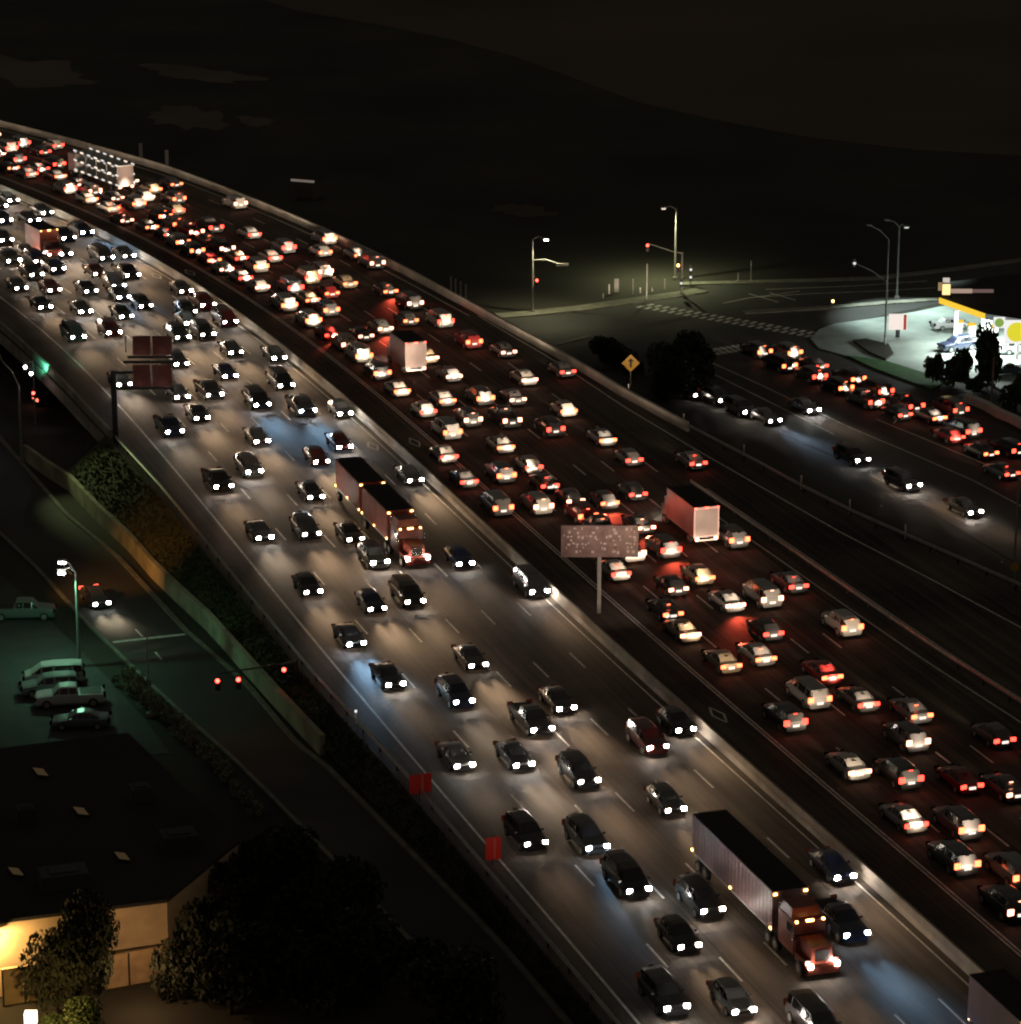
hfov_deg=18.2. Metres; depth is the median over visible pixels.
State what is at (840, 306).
traffic island
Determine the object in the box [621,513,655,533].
sedan
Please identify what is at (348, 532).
sedan
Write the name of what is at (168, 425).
pickup
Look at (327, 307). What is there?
suv
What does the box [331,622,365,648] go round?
sedan
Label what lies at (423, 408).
hatchback
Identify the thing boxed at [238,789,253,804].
shrub
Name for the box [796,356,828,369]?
sedan
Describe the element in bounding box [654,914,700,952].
hatchback
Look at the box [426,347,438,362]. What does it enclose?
sedan
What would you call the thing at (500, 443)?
sedan
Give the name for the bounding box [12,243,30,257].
sedan
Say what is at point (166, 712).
shrub
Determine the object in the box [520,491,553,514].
suv
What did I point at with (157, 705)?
shrub
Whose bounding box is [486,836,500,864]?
red sign
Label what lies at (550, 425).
suv
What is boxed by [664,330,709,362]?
tree
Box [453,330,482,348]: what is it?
suv
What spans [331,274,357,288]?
sedan
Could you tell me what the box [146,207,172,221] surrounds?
suv
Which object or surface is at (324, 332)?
sedan
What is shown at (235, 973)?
tree
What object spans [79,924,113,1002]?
tree
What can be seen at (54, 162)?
suv
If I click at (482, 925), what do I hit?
kerb
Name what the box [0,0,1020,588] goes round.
ground
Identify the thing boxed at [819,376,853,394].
suv
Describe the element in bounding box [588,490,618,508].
hatchback
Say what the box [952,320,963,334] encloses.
fuel pump
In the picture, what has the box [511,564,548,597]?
van
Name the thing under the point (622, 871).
van
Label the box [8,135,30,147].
suv
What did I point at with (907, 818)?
sedan
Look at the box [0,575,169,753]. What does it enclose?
parking lot
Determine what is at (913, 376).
lawn
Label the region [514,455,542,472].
hatchback
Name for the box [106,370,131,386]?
sedan
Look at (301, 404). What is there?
pickup
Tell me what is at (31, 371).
traffic signal
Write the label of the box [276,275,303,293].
van
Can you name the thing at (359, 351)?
van
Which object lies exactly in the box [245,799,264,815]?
shrub
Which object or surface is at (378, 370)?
suv
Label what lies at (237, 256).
sedan
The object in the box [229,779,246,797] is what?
shrub
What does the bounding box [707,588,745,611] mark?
sedan
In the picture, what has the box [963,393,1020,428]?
garden wall
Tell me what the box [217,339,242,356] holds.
sedan
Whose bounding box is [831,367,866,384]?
suv
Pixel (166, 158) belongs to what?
post
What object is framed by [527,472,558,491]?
sedan
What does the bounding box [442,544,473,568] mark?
hatchback
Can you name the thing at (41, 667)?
van
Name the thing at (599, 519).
pickup
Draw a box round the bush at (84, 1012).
[39,994,104,1023]
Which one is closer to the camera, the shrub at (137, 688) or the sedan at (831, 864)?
the sedan at (831, 864)
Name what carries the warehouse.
on the ground at (208, 789)
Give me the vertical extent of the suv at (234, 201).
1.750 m
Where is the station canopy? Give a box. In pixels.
[939,273,1020,359]
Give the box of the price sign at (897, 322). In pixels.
[888,314,907,336]
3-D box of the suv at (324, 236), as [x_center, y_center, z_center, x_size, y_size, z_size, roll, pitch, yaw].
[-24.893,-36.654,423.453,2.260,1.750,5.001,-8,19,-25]
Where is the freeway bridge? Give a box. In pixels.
[0,332,137,471]
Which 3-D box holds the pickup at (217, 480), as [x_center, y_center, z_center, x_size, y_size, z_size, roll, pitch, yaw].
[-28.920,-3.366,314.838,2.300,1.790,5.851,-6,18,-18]
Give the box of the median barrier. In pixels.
[0,184,985,975]
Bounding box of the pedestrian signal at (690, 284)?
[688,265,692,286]
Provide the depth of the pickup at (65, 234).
422.95 m
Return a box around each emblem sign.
[993,317,1004,327]
[1004,320,1020,343]
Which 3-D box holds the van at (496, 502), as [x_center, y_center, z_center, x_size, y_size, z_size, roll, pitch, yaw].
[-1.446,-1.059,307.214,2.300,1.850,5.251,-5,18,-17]
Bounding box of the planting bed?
[853,338,892,359]
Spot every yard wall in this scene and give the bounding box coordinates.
[0,963,64,1006]
[102,943,180,989]
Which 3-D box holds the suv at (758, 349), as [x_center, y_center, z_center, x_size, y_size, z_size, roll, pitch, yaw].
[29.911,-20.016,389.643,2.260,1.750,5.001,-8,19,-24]
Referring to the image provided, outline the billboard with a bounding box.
[561,525,638,612]
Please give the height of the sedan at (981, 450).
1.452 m
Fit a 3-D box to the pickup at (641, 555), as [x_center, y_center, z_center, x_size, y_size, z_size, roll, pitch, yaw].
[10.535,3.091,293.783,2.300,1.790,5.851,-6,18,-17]
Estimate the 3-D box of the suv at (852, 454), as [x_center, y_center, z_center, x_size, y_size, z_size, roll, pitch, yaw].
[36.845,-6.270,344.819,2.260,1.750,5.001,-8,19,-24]
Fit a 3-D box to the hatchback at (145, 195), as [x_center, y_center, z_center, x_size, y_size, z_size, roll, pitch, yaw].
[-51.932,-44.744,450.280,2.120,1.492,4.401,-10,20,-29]
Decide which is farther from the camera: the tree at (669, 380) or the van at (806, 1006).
the tree at (669, 380)
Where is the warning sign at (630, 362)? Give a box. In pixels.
[622,354,639,384]
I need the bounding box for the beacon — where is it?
[830,297,834,307]
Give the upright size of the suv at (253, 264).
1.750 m
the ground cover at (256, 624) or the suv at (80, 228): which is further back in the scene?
the suv at (80, 228)
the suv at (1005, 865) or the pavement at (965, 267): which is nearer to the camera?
the suv at (1005, 865)
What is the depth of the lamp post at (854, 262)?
391.01 m
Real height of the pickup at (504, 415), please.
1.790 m
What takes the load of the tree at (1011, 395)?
on the ground at (422, 154)
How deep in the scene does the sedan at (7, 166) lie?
469.74 m
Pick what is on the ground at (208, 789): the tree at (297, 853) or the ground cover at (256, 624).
the tree at (297, 853)
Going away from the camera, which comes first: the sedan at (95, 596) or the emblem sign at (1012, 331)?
the sedan at (95, 596)
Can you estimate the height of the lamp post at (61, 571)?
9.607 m
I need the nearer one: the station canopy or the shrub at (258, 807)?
the shrub at (258, 807)
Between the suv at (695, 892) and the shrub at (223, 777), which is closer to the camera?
the suv at (695, 892)
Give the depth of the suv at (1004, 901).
216.63 m
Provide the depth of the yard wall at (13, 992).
209.61 m
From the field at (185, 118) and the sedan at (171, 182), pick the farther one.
the field at (185, 118)
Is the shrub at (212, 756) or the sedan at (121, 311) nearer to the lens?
the shrub at (212, 756)
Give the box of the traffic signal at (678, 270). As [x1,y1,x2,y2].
[646,243,683,293]
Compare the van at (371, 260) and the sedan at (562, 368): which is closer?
the sedan at (562, 368)
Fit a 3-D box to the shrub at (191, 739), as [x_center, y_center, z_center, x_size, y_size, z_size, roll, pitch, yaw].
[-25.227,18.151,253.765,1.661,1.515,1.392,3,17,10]
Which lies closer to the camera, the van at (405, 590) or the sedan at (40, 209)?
the van at (405, 590)
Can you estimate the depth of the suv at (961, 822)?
229.79 m
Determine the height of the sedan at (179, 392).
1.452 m
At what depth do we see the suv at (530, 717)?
250.16 m
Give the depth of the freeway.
274.31 m
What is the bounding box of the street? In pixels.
[0,262,1020,437]
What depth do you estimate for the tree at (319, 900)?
217.43 m
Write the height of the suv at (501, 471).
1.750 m
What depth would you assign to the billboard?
276.27 m
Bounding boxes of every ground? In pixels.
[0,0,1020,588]
[0,431,593,1023]
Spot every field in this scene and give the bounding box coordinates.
[0,54,97,87]
[138,63,268,83]
[145,105,229,130]
[236,116,275,126]
[266,0,1020,155]
[491,203,557,217]
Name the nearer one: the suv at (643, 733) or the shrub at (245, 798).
the shrub at (245, 798)
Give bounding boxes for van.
[0,139,17,152]
[22,659,84,681]
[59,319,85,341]
[87,242,113,262]
[210,304,237,326]
[241,384,270,409]
[265,365,293,390]
[269,292,297,311]
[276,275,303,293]
[292,265,320,283]
[344,341,372,362]
[357,251,384,269]
[388,573,424,607]
[394,290,423,309]
[424,308,453,327]
[430,416,462,439]
[479,489,513,515]
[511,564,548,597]
[599,849,650,897]
[741,578,783,607]
[762,352,797,372]
[783,988,841,1023]
[784,675,831,708]
[857,377,893,397]
[930,395,968,416]
[942,416,981,437]
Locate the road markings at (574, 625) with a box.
[0,129,1020,1023]
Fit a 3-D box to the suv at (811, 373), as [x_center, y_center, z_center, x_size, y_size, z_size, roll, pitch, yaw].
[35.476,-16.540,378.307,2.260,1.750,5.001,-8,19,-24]
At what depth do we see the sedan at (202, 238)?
421.73 m
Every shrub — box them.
[111,664,136,688]
[121,674,144,693]
[132,678,151,697]
[137,687,163,708]
[147,697,166,715]
[159,704,176,723]
[166,711,185,733]
[171,720,196,740]
[184,730,202,748]
[195,740,213,760]
[202,751,223,766]
[211,759,230,775]
[219,767,239,785]
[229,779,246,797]
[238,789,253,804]
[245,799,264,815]
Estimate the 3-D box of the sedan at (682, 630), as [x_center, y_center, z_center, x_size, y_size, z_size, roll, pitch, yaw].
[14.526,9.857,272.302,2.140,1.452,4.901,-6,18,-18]
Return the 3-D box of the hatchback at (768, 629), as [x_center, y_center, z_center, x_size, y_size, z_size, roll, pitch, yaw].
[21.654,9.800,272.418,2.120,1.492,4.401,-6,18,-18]
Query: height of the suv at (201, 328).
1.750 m
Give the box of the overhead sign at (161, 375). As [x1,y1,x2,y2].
[110,334,174,448]
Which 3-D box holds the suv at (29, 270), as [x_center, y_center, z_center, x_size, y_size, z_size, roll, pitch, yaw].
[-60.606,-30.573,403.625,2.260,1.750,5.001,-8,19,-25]
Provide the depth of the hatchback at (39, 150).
481.88 m
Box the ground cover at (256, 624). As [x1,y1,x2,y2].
[70,438,602,1023]
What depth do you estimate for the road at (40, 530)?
259.58 m
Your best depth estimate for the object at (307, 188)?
480.78 m
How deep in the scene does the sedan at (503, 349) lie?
364.34 m
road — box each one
[0,442,563,1023]
[703,341,1020,565]
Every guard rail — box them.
[112,433,620,1023]
[687,424,1020,589]
[690,479,1020,703]
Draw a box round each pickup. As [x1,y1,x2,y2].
[0,248,20,265]
[0,597,56,621]
[34,681,105,709]
[56,226,75,242]
[111,262,139,280]
[153,413,183,437]
[175,221,203,237]
[186,291,215,310]
[193,378,223,400]
[194,216,223,232]
[200,466,232,492]
[205,237,234,254]
[285,393,316,416]
[487,404,521,427]
[581,513,611,524]
[620,546,646,561]
[811,894,869,943]
[844,387,884,408]
[883,392,924,411]
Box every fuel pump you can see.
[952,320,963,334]
[967,322,976,337]
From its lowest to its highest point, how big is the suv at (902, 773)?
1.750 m
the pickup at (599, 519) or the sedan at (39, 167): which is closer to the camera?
the pickup at (599, 519)
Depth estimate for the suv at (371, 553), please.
290.51 m
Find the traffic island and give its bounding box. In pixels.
[743,297,938,313]
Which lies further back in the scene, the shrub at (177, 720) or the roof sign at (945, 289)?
the roof sign at (945, 289)
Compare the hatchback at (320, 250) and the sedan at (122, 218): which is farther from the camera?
the sedan at (122, 218)
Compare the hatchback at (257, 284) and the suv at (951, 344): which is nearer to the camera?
the suv at (951, 344)
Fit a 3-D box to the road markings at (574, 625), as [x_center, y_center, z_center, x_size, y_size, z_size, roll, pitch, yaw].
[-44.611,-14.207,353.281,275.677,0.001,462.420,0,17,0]
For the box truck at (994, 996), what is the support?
on the freeway
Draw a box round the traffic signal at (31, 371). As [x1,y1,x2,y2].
[23,359,36,425]
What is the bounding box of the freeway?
[0,127,1020,1023]
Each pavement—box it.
[494,288,707,318]
[683,258,1020,285]
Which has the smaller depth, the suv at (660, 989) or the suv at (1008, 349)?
the suv at (660, 989)
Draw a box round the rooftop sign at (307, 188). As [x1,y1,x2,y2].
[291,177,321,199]
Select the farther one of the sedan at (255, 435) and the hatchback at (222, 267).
the hatchback at (222, 267)
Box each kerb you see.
[0,435,572,1023]
[0,531,483,1022]
[551,336,590,345]
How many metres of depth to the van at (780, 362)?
381.53 m
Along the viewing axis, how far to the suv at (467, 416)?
335.48 m
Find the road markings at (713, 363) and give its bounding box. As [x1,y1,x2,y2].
[63,281,1020,659]
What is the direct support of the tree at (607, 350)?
on the ground at (422, 154)
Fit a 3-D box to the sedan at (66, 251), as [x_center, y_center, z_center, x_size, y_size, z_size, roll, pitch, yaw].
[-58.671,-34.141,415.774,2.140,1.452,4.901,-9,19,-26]
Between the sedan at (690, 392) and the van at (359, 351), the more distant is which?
the sedan at (690, 392)
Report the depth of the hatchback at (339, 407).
339.87 m
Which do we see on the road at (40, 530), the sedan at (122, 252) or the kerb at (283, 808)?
the kerb at (283, 808)
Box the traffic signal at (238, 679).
[215,659,298,690]
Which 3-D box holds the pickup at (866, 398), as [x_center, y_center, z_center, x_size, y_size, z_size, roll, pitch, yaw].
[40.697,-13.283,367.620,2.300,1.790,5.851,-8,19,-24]
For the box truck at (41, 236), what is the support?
on the freeway
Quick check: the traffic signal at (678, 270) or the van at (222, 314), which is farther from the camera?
the traffic signal at (678, 270)
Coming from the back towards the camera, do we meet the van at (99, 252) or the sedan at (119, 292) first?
the van at (99, 252)
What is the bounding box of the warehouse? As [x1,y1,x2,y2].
[0,732,238,996]
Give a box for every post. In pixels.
[0,355,24,462]
[24,1010,37,1023]
[57,559,82,662]
[139,143,142,157]
[165,150,168,165]
[530,236,568,311]
[614,279,618,291]
[646,264,647,298]
[661,206,677,278]
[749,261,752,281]
[851,224,888,343]
[885,219,908,298]
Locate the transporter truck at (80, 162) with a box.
[68,148,134,191]
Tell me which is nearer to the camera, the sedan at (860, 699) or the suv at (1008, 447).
the sedan at (860, 699)
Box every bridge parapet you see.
[0,120,689,431]
[0,321,112,437]
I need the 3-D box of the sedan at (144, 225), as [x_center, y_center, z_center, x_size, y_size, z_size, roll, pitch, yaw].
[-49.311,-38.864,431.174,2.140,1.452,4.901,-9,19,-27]
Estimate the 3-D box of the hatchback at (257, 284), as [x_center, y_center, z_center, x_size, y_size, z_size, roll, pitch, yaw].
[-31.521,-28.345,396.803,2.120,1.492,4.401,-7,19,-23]
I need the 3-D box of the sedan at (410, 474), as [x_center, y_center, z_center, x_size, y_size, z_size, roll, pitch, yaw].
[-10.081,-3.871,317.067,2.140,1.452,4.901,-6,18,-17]
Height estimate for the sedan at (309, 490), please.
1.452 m
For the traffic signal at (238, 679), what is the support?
on the embankment
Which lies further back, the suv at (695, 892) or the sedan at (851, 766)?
the sedan at (851, 766)
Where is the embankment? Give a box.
[67,436,601,1023]
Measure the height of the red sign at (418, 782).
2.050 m
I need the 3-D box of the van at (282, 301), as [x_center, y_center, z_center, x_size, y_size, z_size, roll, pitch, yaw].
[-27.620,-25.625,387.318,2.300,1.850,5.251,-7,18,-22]
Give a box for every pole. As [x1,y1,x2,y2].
[146,628,153,716]
[1010,474,1019,585]
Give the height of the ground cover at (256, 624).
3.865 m
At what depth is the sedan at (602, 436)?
329.04 m
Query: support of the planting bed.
on the forecourt
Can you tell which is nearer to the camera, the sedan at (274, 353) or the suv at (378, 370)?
the suv at (378, 370)
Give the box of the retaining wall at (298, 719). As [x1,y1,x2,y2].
[23,444,325,755]
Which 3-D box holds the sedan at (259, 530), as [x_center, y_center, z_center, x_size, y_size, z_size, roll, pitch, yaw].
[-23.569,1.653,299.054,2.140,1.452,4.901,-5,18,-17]
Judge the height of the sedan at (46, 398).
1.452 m
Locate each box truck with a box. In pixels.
[25,220,61,258]
[387,330,426,372]
[661,485,718,541]
[967,969,1020,1023]
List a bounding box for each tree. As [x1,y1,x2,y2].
[17,887,119,1012]
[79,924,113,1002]
[149,893,228,1003]
[185,909,277,1014]
[208,834,279,921]
[239,822,325,900]
[264,854,387,938]
[396,942,508,1023]
[588,335,638,368]
[622,341,673,382]
[649,353,710,398]
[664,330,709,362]
[677,346,716,380]
[923,352,943,381]
[937,347,973,386]
[963,374,983,393]
[965,320,1003,388]
[998,372,1020,410]
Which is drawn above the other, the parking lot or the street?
the street
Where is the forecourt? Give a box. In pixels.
[810,306,1020,391]
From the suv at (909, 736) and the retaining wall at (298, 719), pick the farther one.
the retaining wall at (298, 719)
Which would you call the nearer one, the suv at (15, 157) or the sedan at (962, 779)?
the sedan at (962, 779)
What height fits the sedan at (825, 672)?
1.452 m
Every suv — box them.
[0,151,26,163]
[0,209,12,224]
[0,227,12,244]
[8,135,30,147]
[18,260,43,279]
[19,670,80,698]
[21,247,44,265]
[39,255,65,274]
[40,156,65,169]
[51,180,76,194]
[67,219,93,237]
[77,182,101,195]
[95,316,121,337]
[100,271,125,289]
[120,194,145,209]
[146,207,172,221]
[160,190,185,203]
[160,214,184,229]
[163,321,190,342]
[164,232,190,248]
[178,240,204,256]
[188,318,215,339]
[221,194,247,209]
[233,451,262,477]
[242,256,268,272]
[269,237,296,253]
[289,511,320,540]
[294,309,321,326]
[306,261,333,276]
[310,229,336,243]
[312,298,339,316]
[330,332,356,351]
[355,538,389,568]
[362,360,391,379]
[434,672,474,708]
[452,406,482,426]
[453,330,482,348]
[464,385,494,405]
[484,460,516,482]
[501,808,547,851]
[507,699,553,736]
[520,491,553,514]
[533,415,564,436]
[555,748,600,788]
[562,812,609,855]
[563,500,598,523]
[624,716,668,754]
[635,964,689,1016]
[644,533,681,557]
[673,872,724,918]
[698,383,727,405]
[713,523,749,547]
[722,395,754,417]
[739,340,772,358]
[761,701,807,731]
[769,341,802,357]
[793,364,827,382]
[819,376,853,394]
[820,609,863,636]
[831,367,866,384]
[832,441,869,466]
[873,756,923,789]
[881,720,930,751]
[882,466,921,491]
[926,838,980,875]
[931,804,984,839]
[937,334,976,352]
[977,883,1020,922]
[983,850,1020,887]
[988,437,1020,457]
[999,339,1020,355]
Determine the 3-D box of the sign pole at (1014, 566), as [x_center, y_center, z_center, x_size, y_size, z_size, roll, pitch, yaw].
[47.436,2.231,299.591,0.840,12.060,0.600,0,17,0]
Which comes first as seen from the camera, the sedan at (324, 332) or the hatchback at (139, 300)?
the sedan at (324, 332)
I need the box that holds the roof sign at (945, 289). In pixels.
[938,278,993,298]
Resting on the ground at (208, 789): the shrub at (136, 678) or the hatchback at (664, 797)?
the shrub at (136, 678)
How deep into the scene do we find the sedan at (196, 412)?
338.27 m
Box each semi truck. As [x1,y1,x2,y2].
[335,457,429,566]
[691,809,839,975]
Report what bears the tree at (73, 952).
on the ground at (208, 789)
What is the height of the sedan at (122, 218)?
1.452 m
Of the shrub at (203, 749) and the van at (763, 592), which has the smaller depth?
the shrub at (203, 749)
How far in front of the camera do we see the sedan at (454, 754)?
243.24 m
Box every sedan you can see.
[0,161,19,172]
[0,191,18,203]
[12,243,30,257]
[13,167,37,178]
[15,210,39,221]
[25,162,49,172]
[28,203,52,216]
[28,295,51,310]
[33,391,60,406]
[37,278,60,293]
[42,169,66,180]
[49,708,111,730]
[57,243,71,257]
[68,299,92,315]
[69,177,85,185]
[73,191,98,203]
[73,280,97,295]
[79,584,110,608]
[81,262,104,277]
[95,200,119,212]
[99,190,123,201]
[105,285,130,301]
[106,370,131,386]
[108,304,132,320]
[109,212,133,225]
[110,245,135,259]
[133,219,158,231]
[152,226,174,239]
[157,177,182,188]
[164,383,189,400]
[167,279,192,294]
[173,311,196,326]
[183,403,209,422]
[194,233,213,245]
[196,251,220,265]
[211,362,237,380]
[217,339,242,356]
[223,249,248,263]
[227,269,252,282]
[236,226,261,239]
[242,426,269,445]
[243,519,273,542]
[257,249,282,262]
[260,345,286,361]
[294,291,319,305]
[295,480,324,501]
[314,325,337,340]
[324,431,352,451]
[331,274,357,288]
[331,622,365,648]
[333,521,363,543]
[342,246,363,259]
[347,326,373,341]
[366,318,392,333]
[369,661,404,689]
[371,282,397,296]
[383,380,410,396]
[393,464,423,484]
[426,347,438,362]
[428,389,455,406]
[429,444,458,462]
[434,739,474,770]
[448,468,478,487]
[451,642,487,670]
[484,435,514,452]
[488,342,516,357]
[493,738,533,770]
[497,388,526,404]
[509,369,537,385]
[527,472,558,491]
[536,684,576,713]
[547,361,575,377]
[585,428,616,445]
[595,558,630,580]
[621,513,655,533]
[645,597,683,620]
[662,617,700,641]
[674,451,707,468]
[678,383,701,398]
[701,647,741,672]
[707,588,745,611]
[735,640,776,665]
[750,407,781,424]
[770,570,808,592]
[786,397,820,414]
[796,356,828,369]
[800,658,842,684]
[806,846,855,882]
[824,750,871,779]
[835,684,879,711]
[878,800,928,832]
[887,695,932,723]
[911,407,946,423]
[929,317,969,330]
[934,763,983,793]
[943,496,982,516]
[961,442,998,459]
[979,771,1020,801]
[981,462,1019,479]
[996,361,1020,374]
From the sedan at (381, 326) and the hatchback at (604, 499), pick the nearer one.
the hatchback at (604, 499)
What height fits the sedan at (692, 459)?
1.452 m
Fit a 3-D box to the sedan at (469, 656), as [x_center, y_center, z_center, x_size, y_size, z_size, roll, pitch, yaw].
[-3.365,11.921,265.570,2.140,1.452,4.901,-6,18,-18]
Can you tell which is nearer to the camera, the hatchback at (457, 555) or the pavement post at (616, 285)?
the hatchback at (457, 555)
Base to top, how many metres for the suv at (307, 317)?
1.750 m
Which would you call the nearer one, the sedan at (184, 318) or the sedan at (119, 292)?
the sedan at (184, 318)
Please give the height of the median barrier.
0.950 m
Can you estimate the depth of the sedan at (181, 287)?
394.75 m
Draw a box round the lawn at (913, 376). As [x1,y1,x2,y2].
[847,355,940,389]
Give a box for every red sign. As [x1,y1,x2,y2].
[410,773,431,798]
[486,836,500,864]
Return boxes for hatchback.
[0,198,7,208]
[5,276,27,291]
[28,145,50,156]
[41,138,63,149]
[129,293,152,309]
[131,189,154,200]
[138,182,161,193]
[161,202,184,214]
[164,350,188,368]
[173,299,196,314]
[210,260,233,274]
[245,278,269,292]
[291,571,321,596]
[302,445,329,465]
[308,243,331,256]
[315,284,339,298]
[326,398,352,417]
[354,588,386,613]
[393,311,418,325]
[410,400,436,417]
[436,365,461,381]
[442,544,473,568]
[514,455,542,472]
[549,399,577,416]
[554,487,584,506]
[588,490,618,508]
[613,448,642,465]
[616,481,647,500]
[643,782,686,815]
[653,574,688,595]
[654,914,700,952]
[655,705,695,734]
[680,563,714,584]
[706,976,756,1017]
[746,617,783,640]
[879,404,912,420]
[931,426,964,443]
[971,721,1015,747]
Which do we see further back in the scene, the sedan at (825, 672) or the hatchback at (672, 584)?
the hatchback at (672, 584)
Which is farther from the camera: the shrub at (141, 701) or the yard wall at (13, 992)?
the shrub at (141, 701)

